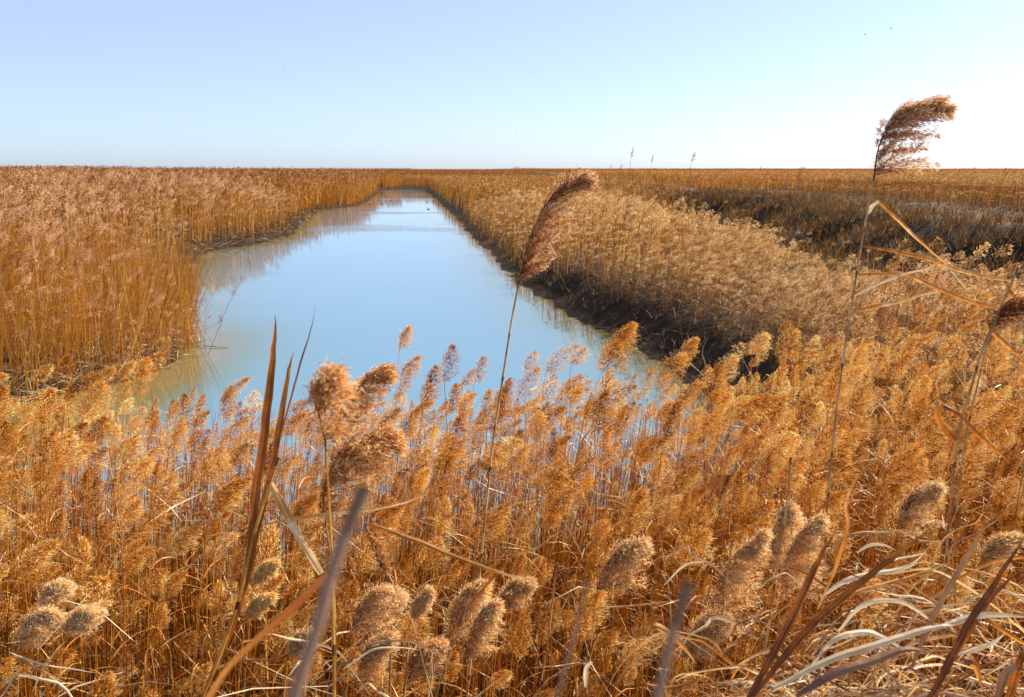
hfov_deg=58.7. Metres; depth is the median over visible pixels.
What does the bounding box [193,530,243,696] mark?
reed
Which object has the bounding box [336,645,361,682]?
reed
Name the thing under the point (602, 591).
reed
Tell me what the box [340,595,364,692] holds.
reed
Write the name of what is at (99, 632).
reed
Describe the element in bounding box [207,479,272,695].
reed
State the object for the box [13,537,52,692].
reed
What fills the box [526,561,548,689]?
reed
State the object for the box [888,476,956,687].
reed
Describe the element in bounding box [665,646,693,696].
reed
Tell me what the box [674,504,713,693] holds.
reed
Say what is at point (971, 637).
reed
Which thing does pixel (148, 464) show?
foreground reeds
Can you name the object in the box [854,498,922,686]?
reed
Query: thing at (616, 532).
reed
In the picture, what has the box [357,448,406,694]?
reed
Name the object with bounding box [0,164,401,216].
reeds
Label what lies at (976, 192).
dike reeds
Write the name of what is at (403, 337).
reed
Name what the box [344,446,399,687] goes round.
reed
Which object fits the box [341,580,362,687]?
reed
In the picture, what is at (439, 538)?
reed
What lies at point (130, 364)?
reed
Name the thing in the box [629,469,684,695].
reed
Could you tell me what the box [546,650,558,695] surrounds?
reed
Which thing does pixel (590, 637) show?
reed
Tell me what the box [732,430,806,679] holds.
reed
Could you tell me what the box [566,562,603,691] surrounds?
reed
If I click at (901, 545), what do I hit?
reed
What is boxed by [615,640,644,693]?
reed
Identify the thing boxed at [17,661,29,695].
reed
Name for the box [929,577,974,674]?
reed
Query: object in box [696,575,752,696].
reed
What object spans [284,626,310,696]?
reed
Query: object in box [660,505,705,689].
reed
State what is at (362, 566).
reed
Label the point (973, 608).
reed
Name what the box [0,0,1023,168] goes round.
sky
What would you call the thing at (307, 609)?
reed
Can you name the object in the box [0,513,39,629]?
reed
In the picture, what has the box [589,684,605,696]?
reed
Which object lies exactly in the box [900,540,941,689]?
reed
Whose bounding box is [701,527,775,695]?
reed
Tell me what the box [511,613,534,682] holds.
reed
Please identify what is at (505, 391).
reed
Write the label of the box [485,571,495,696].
reed
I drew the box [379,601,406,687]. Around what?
reed
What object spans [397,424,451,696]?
reed
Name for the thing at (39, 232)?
clump reeds
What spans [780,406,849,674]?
reed
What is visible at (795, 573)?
reed
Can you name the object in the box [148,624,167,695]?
reed
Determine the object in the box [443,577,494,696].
reed
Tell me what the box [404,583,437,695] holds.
reed
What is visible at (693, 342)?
reed
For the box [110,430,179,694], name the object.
reed
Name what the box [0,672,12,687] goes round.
reed
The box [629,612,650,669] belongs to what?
reed
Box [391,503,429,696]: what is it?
reed
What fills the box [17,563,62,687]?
reed
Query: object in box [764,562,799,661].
reed
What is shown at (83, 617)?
reed
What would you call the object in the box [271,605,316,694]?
reed
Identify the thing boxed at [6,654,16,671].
reed
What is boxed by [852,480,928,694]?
reed
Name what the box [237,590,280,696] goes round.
reed
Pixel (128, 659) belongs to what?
reed
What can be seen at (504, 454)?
reed
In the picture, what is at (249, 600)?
reed
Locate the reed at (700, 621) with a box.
[678,609,735,696]
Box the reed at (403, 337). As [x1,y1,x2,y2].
[390,324,414,581]
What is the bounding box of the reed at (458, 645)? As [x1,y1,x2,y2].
[445,644,462,688]
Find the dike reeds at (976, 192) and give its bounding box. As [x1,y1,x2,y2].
[691,171,1023,248]
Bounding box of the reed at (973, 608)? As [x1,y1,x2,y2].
[958,587,993,687]
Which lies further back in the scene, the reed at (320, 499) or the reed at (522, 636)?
the reed at (320, 499)
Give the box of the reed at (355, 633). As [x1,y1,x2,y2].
[341,630,360,668]
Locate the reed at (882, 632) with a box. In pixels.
[861,618,896,690]
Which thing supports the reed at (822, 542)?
on the ground at (658, 323)
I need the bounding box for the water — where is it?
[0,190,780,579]
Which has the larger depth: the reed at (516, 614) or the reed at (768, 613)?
the reed at (768, 613)
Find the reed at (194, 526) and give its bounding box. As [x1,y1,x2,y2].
[170,518,205,693]
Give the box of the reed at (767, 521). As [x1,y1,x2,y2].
[731,515,792,686]
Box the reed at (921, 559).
[873,549,932,690]
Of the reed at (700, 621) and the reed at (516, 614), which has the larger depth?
the reed at (516, 614)
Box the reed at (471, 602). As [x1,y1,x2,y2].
[435,544,524,696]
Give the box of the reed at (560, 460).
[521,458,583,696]
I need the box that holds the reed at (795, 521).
[760,496,807,665]
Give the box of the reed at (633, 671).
[623,666,637,692]
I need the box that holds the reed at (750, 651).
[739,646,763,684]
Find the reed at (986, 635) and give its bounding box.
[963,617,1009,687]
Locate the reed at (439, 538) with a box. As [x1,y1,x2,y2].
[397,536,451,696]
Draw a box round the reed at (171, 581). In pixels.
[160,568,188,696]
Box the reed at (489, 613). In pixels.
[460,594,506,696]
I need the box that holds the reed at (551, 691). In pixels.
[534,688,556,696]
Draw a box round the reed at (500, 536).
[481,519,517,696]
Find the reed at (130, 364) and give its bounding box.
[112,360,136,633]
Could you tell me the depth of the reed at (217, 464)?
4.21 m
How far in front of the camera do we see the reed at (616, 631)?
3.91 m
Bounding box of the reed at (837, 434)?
[768,425,846,667]
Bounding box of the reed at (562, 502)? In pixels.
[524,487,573,696]
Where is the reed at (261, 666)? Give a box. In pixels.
[255,654,265,692]
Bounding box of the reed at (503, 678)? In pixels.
[489,669,513,694]
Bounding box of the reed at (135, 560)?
[94,545,153,696]
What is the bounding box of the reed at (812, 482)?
[776,467,820,691]
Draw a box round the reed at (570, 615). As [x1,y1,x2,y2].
[553,609,574,695]
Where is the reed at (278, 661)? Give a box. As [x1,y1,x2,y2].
[266,647,300,693]
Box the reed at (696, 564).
[677,526,714,690]
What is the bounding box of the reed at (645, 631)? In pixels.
[615,625,660,694]
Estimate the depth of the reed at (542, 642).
4.74 m
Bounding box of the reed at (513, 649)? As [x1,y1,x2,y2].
[508,626,524,694]
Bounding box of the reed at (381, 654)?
[351,627,402,696]
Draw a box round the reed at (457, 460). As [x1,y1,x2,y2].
[406,438,472,696]
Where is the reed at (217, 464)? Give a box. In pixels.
[196,444,237,685]
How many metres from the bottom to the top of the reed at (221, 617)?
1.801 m
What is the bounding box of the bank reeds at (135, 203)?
[0,166,304,299]
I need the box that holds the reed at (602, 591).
[565,590,611,694]
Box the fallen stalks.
[0,350,1023,696]
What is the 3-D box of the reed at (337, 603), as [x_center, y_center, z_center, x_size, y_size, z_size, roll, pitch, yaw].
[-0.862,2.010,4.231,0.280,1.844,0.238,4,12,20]
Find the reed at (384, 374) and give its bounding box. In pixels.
[324,360,399,687]
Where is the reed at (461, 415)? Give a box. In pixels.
[400,411,503,696]
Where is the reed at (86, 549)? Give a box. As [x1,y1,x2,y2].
[72,535,116,687]
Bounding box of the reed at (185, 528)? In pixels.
[158,527,195,696]
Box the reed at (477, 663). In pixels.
[471,651,484,685]
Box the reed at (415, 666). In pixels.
[399,634,451,696]
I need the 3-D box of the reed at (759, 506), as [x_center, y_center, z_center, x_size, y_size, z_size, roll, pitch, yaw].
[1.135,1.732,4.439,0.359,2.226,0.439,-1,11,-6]
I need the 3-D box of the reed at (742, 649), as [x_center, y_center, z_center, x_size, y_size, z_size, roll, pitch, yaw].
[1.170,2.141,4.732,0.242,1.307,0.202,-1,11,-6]
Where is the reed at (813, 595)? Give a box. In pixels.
[801,570,822,690]
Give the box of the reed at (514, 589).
[489,574,539,696]
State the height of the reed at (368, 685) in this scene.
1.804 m
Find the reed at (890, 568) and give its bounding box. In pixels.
[858,488,917,692]
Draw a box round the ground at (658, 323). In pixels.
[0,169,1023,696]
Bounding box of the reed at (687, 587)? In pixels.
[653,580,694,696]
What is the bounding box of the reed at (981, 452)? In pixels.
[913,443,998,688]
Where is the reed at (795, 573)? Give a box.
[790,502,800,686]
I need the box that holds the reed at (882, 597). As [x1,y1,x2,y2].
[871,584,894,679]
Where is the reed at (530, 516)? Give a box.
[497,509,538,696]
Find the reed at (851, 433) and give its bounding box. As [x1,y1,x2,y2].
[771,426,873,694]
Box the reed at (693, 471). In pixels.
[636,463,702,696]
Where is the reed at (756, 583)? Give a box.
[729,554,779,691]
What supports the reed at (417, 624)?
on the ground at (658, 323)
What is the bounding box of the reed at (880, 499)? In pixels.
[808,471,915,692]
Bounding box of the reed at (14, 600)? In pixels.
[0,596,18,641]
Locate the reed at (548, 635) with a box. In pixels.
[538,570,555,696]
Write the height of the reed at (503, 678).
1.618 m
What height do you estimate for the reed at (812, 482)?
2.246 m
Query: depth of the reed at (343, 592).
4.70 m
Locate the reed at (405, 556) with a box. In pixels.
[394,553,413,680]
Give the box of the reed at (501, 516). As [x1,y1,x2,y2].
[459,503,510,663]
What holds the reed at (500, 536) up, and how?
on the ground at (658, 323)
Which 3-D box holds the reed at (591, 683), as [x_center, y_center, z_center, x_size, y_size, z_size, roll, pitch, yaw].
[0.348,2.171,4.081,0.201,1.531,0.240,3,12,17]
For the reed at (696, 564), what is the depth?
4.23 m
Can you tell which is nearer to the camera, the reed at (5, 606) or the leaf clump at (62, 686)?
the leaf clump at (62, 686)
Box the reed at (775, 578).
[758,457,791,693]
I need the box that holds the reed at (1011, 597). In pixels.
[981,581,1023,694]
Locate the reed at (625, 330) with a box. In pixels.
[597,327,629,636]
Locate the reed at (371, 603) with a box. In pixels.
[343,581,411,693]
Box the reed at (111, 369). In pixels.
[89,365,117,578]
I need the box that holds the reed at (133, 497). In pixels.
[110,493,165,696]
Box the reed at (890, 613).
[869,610,895,692]
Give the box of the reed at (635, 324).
[607,320,638,624]
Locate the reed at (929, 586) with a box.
[907,582,936,676]
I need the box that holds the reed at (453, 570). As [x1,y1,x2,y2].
[425,563,463,691]
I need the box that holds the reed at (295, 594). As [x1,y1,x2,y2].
[276,577,321,696]
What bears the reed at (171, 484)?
on the ground at (658, 323)
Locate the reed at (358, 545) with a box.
[343,530,381,690]
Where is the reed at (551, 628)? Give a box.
[543,601,579,687]
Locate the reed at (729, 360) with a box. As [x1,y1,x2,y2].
[700,352,742,571]
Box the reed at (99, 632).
[85,629,105,695]
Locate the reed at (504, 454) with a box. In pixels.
[463,435,528,696]
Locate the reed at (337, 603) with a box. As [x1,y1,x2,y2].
[319,597,346,696]
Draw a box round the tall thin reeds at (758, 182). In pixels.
[588,147,1015,249]
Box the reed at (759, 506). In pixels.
[709,499,783,692]
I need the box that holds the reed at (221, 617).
[198,612,232,696]
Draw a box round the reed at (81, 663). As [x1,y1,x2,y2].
[81,599,105,696]
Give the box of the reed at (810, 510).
[793,497,815,686]
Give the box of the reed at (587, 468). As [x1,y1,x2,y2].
[539,456,603,695]
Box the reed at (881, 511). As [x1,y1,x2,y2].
[858,490,892,689]
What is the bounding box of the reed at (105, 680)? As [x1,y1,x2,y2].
[87,670,123,696]
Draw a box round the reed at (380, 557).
[361,522,432,696]
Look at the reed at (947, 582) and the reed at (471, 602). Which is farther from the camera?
the reed at (947, 582)
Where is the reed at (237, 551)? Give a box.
[228,546,245,696]
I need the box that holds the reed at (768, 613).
[752,600,778,674]
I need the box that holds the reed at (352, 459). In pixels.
[316,420,548,696]
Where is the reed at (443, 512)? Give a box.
[430,496,470,688]
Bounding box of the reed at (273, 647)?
[263,630,279,695]
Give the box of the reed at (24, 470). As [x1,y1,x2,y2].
[0,467,60,696]
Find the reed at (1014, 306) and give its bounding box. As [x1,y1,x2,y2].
[935,268,1023,696]
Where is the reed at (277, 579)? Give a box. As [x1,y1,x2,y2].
[254,572,285,696]
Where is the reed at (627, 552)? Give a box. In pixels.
[586,533,654,696]
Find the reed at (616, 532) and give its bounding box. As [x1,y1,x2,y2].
[595,527,640,694]
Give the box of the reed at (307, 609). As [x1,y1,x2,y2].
[304,534,309,695]
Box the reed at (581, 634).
[570,613,592,696]
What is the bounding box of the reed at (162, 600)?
[145,598,168,677]
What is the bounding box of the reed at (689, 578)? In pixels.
[668,574,694,628]
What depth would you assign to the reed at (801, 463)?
4.28 m
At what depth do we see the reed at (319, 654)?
4.00 m
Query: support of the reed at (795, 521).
on the ground at (658, 323)
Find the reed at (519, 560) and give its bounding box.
[504,551,529,695]
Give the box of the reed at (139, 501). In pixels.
[120,497,173,695]
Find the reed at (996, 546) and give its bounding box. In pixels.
[968,530,1023,696]
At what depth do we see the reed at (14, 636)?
4.71 m
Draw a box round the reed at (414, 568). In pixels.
[398,565,415,692]
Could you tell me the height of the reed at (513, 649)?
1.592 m
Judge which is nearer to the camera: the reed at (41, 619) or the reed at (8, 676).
the reed at (41, 619)
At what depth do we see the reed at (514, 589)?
3.21 m
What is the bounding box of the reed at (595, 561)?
[574,537,616,684]
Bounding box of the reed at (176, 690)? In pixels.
[170,678,190,695]
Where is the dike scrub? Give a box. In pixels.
[635,184,1023,313]
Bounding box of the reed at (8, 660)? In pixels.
[0,657,32,694]
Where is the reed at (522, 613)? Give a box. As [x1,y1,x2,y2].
[510,595,534,661]
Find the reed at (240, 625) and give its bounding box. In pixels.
[223,594,270,696]
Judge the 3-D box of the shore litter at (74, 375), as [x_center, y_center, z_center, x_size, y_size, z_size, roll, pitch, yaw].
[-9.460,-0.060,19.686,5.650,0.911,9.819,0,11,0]
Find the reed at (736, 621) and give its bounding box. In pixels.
[735,565,770,685]
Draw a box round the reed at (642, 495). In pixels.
[603,486,657,696]
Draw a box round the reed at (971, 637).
[954,633,974,690]
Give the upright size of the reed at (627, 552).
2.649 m
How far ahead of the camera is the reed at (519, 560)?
4.78 m
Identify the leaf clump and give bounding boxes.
[0,642,95,696]
[177,634,478,696]
[556,455,1023,696]
[576,561,872,696]
[660,502,1023,696]
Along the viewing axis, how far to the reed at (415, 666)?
2.82 m
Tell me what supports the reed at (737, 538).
on the ground at (658, 323)
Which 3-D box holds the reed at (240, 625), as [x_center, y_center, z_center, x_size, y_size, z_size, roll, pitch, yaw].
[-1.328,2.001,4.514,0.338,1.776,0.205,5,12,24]
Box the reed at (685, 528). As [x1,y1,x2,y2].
[664,515,700,692]
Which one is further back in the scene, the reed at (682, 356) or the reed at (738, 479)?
the reed at (682, 356)
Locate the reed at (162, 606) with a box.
[143,602,172,688]
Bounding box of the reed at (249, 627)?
[246,557,286,696]
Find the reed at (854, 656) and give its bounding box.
[841,642,862,696]
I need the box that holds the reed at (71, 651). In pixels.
[40,648,78,696]
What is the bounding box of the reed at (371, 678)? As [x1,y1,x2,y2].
[358,660,386,696]
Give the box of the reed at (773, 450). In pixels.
[751,447,816,677]
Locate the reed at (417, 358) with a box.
[391,355,425,562]
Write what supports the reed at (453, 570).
on the ground at (658, 323)
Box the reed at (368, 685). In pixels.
[359,660,385,695]
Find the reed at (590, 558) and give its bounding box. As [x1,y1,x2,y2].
[567,546,606,696]
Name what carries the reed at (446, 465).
on the ground at (658, 323)
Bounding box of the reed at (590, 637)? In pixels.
[573,592,607,696]
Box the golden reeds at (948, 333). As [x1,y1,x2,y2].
[694,262,1023,538]
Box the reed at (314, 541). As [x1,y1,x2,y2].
[284,537,325,684]
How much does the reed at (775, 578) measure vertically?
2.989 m
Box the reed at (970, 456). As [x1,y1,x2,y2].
[875,450,987,691]
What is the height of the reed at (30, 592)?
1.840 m
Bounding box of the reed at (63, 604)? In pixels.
[44,584,89,696]
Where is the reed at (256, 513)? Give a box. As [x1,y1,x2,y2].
[201,310,419,696]
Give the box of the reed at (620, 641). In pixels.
[610,626,634,684]
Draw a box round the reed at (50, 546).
[15,537,75,696]
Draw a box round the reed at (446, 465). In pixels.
[400,454,474,696]
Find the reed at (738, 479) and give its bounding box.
[712,468,748,692]
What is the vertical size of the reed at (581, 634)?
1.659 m
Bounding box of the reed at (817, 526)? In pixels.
[770,508,840,660]
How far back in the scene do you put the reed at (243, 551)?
4.78 m
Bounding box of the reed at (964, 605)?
[938,570,976,695]
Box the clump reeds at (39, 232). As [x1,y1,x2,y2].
[0,194,224,396]
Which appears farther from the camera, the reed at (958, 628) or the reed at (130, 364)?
the reed at (130, 364)
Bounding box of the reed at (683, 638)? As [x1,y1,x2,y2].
[678,541,714,696]
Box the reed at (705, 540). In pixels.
[669,528,733,627]
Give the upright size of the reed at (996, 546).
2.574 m
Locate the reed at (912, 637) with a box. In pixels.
[898,622,921,664]
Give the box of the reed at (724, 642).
[714,616,739,689]
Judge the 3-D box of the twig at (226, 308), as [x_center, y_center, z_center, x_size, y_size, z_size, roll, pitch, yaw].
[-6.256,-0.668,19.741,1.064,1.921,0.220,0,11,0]
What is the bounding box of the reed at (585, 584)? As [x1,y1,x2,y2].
[556,580,587,696]
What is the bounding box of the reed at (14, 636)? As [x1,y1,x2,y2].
[9,625,31,693]
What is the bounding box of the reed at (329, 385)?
[299,357,365,696]
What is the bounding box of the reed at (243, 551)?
[226,549,267,690]
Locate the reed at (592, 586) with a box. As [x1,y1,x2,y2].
[574,581,596,696]
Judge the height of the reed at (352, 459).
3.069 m
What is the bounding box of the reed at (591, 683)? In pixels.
[578,674,601,696]
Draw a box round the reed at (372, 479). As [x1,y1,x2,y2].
[354,471,384,696]
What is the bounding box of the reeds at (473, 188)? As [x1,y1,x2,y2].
[398,169,1023,213]
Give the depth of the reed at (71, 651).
3.55 m
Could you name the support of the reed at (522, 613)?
on the ground at (658, 323)
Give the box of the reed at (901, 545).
[876,532,909,653]
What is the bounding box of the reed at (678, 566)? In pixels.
[665,547,700,696]
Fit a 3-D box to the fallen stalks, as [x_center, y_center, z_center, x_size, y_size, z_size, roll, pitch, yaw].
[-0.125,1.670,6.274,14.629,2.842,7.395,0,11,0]
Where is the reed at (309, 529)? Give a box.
[284,522,322,693]
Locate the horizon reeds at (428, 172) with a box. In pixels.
[153,166,1023,178]
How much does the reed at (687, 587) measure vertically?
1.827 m
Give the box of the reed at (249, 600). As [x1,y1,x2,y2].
[228,585,278,696]
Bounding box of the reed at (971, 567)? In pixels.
[923,560,996,678]
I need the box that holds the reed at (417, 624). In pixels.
[391,614,434,696]
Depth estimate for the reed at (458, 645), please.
4.95 m
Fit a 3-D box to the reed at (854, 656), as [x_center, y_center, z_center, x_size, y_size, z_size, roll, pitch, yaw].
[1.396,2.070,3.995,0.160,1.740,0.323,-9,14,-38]
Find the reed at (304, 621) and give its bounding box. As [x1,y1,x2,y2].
[299,605,314,691]
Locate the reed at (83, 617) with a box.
[57,603,108,696]
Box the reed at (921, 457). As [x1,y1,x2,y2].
[863,452,934,680]
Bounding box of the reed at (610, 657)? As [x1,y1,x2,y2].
[591,652,613,693]
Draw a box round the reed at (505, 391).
[471,377,533,696]
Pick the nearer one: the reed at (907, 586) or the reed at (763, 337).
the reed at (907, 586)
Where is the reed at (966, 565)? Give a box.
[948,539,971,662]
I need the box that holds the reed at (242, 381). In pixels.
[207,376,250,558]
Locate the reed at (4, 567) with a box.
[0,563,21,655]
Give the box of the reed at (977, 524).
[924,515,990,691]
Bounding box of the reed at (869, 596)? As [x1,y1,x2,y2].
[832,577,894,691]
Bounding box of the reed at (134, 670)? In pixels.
[101,666,139,696]
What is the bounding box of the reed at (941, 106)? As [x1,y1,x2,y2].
[819,91,1023,696]
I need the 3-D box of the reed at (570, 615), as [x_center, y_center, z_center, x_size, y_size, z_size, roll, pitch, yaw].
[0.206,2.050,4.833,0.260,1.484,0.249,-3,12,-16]
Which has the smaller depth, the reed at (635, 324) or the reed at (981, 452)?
the reed at (981, 452)
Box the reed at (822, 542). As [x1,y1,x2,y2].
[808,508,842,677]
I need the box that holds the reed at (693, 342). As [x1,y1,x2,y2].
[668,336,700,627]
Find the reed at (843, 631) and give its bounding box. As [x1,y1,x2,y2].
[836,628,847,681]
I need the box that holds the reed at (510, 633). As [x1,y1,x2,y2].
[500,625,518,693]
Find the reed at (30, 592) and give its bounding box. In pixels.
[24,545,52,696]
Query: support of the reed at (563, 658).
on the ground at (658, 323)
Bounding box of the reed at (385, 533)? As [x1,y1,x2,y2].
[367,516,402,695]
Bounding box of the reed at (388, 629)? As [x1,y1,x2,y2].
[380,606,401,685]
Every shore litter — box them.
[0,303,208,403]
[88,205,323,314]
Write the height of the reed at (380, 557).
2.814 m
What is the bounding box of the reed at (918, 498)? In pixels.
[882,479,948,685]
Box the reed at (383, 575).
[374,538,397,690]
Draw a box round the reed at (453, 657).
[441,651,462,690]
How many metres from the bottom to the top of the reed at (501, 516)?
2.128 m
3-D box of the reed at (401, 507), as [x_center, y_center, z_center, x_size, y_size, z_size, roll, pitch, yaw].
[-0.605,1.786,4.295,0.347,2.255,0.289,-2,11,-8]
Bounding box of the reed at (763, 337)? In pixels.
[733,331,773,657]
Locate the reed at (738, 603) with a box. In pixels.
[718,582,758,696]
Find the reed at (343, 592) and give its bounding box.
[335,581,356,669]
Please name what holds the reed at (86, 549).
on the ground at (658, 323)
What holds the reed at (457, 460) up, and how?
on the ground at (658, 323)
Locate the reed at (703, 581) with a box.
[681,575,708,696]
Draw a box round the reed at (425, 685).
[412,658,436,695]
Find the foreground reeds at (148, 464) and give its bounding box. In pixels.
[0,322,1023,696]
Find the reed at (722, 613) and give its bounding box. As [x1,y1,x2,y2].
[710,539,732,694]
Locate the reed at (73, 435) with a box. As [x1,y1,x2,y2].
[37,427,91,696]
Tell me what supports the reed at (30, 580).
on the ground at (658, 323)
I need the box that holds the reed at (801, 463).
[740,454,811,676]
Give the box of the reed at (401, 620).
[393,609,423,694]
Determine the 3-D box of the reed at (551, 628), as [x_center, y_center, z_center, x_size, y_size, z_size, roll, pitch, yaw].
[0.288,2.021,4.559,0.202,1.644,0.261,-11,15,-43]
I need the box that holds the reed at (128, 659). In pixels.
[119,657,133,692]
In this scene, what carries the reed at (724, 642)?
on the ground at (658, 323)
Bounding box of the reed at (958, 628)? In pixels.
[951,624,961,687]
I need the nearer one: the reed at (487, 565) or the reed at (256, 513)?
the reed at (256, 513)
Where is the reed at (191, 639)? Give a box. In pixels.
[171,629,201,694]
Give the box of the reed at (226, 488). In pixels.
[190,476,251,696]
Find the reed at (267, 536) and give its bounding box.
[256,519,282,696]
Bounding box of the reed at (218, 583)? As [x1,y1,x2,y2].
[208,579,241,682]
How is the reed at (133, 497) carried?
on the ground at (658, 323)
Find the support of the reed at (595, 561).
on the ground at (658, 323)
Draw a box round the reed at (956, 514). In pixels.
[954,315,998,693]
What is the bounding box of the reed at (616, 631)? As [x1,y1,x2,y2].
[593,627,621,696]
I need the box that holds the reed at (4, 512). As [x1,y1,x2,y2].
[0,507,25,667]
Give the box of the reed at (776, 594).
[765,583,789,696]
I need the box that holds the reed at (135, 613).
[107,599,152,695]
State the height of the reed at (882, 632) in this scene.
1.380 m
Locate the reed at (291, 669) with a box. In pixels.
[286,662,295,680]
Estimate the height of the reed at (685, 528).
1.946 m
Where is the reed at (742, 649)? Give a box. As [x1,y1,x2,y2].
[732,641,750,660]
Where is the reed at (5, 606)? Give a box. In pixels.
[0,598,18,694]
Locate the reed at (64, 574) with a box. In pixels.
[35,573,78,694]
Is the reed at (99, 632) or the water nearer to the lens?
the reed at (99, 632)
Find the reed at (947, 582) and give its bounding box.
[929,551,956,682]
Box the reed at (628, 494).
[567,491,638,686]
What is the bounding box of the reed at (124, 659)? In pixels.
[119,648,133,696]
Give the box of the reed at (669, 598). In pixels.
[655,516,673,696]
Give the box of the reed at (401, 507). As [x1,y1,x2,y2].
[360,503,406,696]
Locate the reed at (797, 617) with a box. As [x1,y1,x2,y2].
[781,607,801,632]
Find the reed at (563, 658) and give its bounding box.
[556,640,581,693]
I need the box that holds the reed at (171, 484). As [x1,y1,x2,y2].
[145,475,187,696]
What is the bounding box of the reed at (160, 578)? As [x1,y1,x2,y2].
[135,567,172,689]
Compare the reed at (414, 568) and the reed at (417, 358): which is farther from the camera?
the reed at (417, 358)
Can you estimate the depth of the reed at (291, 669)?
4.32 m
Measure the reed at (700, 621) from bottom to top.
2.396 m
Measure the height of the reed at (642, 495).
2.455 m
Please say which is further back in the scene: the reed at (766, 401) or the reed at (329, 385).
the reed at (766, 401)
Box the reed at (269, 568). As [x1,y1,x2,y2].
[243,553,283,696]
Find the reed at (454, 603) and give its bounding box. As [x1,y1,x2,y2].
[441,596,466,696]
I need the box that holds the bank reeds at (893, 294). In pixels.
[587,222,1023,527]
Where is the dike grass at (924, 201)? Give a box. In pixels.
[663,181,1023,218]
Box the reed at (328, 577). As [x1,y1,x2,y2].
[206,485,370,696]
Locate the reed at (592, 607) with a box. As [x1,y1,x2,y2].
[565,589,604,696]
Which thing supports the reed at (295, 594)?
on the ground at (658, 323)
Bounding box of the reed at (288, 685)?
[285,677,293,695]
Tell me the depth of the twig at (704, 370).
13.78 m
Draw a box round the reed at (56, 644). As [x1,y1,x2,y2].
[41,641,60,689]
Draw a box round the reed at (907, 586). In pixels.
[874,583,911,680]
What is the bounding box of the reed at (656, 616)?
[634,614,661,696]
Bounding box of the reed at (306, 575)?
[295,543,321,674]
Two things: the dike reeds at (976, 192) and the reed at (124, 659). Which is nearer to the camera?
the reed at (124, 659)
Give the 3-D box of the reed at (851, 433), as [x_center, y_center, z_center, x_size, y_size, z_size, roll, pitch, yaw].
[1.593,1.546,4.965,0.305,2.377,0.519,-9,14,-38]
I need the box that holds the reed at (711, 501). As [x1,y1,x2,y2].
[682,495,724,692]
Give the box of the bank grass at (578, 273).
[460,212,891,417]
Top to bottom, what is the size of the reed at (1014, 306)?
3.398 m
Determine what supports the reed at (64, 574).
on the ground at (658, 323)
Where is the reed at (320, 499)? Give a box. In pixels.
[310,467,341,696]
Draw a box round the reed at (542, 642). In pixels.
[535,620,557,683]
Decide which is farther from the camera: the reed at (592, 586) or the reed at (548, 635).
the reed at (592, 586)
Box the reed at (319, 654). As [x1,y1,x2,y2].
[305,652,323,696]
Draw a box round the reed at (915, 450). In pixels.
[850,442,929,674]
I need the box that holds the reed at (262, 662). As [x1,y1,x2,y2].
[251,661,265,694]
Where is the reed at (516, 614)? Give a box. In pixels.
[508,598,546,696]
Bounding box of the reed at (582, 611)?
[574,570,600,695]
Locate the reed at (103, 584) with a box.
[79,573,114,695]
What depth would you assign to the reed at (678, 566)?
4.53 m
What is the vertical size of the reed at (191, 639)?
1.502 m
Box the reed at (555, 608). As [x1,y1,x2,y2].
[532,598,566,696]
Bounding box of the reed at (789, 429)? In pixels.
[740,423,802,692]
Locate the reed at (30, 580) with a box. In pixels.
[1,565,49,691]
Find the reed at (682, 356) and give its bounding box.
[637,350,690,674]
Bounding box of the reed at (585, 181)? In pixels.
[466,167,601,696]
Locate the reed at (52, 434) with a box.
[20,430,76,690]
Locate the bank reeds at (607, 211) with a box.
[463,182,929,289]
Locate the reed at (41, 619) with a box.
[13,603,67,696]
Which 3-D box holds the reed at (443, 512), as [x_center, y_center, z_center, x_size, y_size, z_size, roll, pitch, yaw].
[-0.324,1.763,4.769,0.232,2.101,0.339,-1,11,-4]
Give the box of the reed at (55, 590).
[32,575,79,696]
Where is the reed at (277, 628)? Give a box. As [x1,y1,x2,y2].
[261,610,296,693]
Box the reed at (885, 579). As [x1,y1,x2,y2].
[865,563,898,691]
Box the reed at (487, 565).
[485,509,521,686]
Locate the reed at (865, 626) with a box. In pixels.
[854,617,873,681]
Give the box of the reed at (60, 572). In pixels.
[36,569,77,694]
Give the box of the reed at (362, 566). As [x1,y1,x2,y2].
[342,544,384,691]
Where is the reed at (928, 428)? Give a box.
[884,414,949,648]
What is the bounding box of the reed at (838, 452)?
[777,440,877,693]
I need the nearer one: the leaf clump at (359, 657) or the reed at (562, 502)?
the leaf clump at (359, 657)
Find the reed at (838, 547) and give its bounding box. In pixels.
[831,533,865,691]
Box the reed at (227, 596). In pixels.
[207,593,233,665]
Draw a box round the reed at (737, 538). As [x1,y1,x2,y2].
[710,528,757,696]
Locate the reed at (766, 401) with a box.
[691,390,782,693]
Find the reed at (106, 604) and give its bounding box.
[53,599,118,696]
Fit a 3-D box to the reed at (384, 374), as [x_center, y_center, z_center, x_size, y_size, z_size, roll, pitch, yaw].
[-0.412,1.613,2.657,0.266,3.234,0.123,0,11,0]
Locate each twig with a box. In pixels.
[201,275,245,354]
[689,338,710,413]
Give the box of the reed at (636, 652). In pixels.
[612,634,667,696]

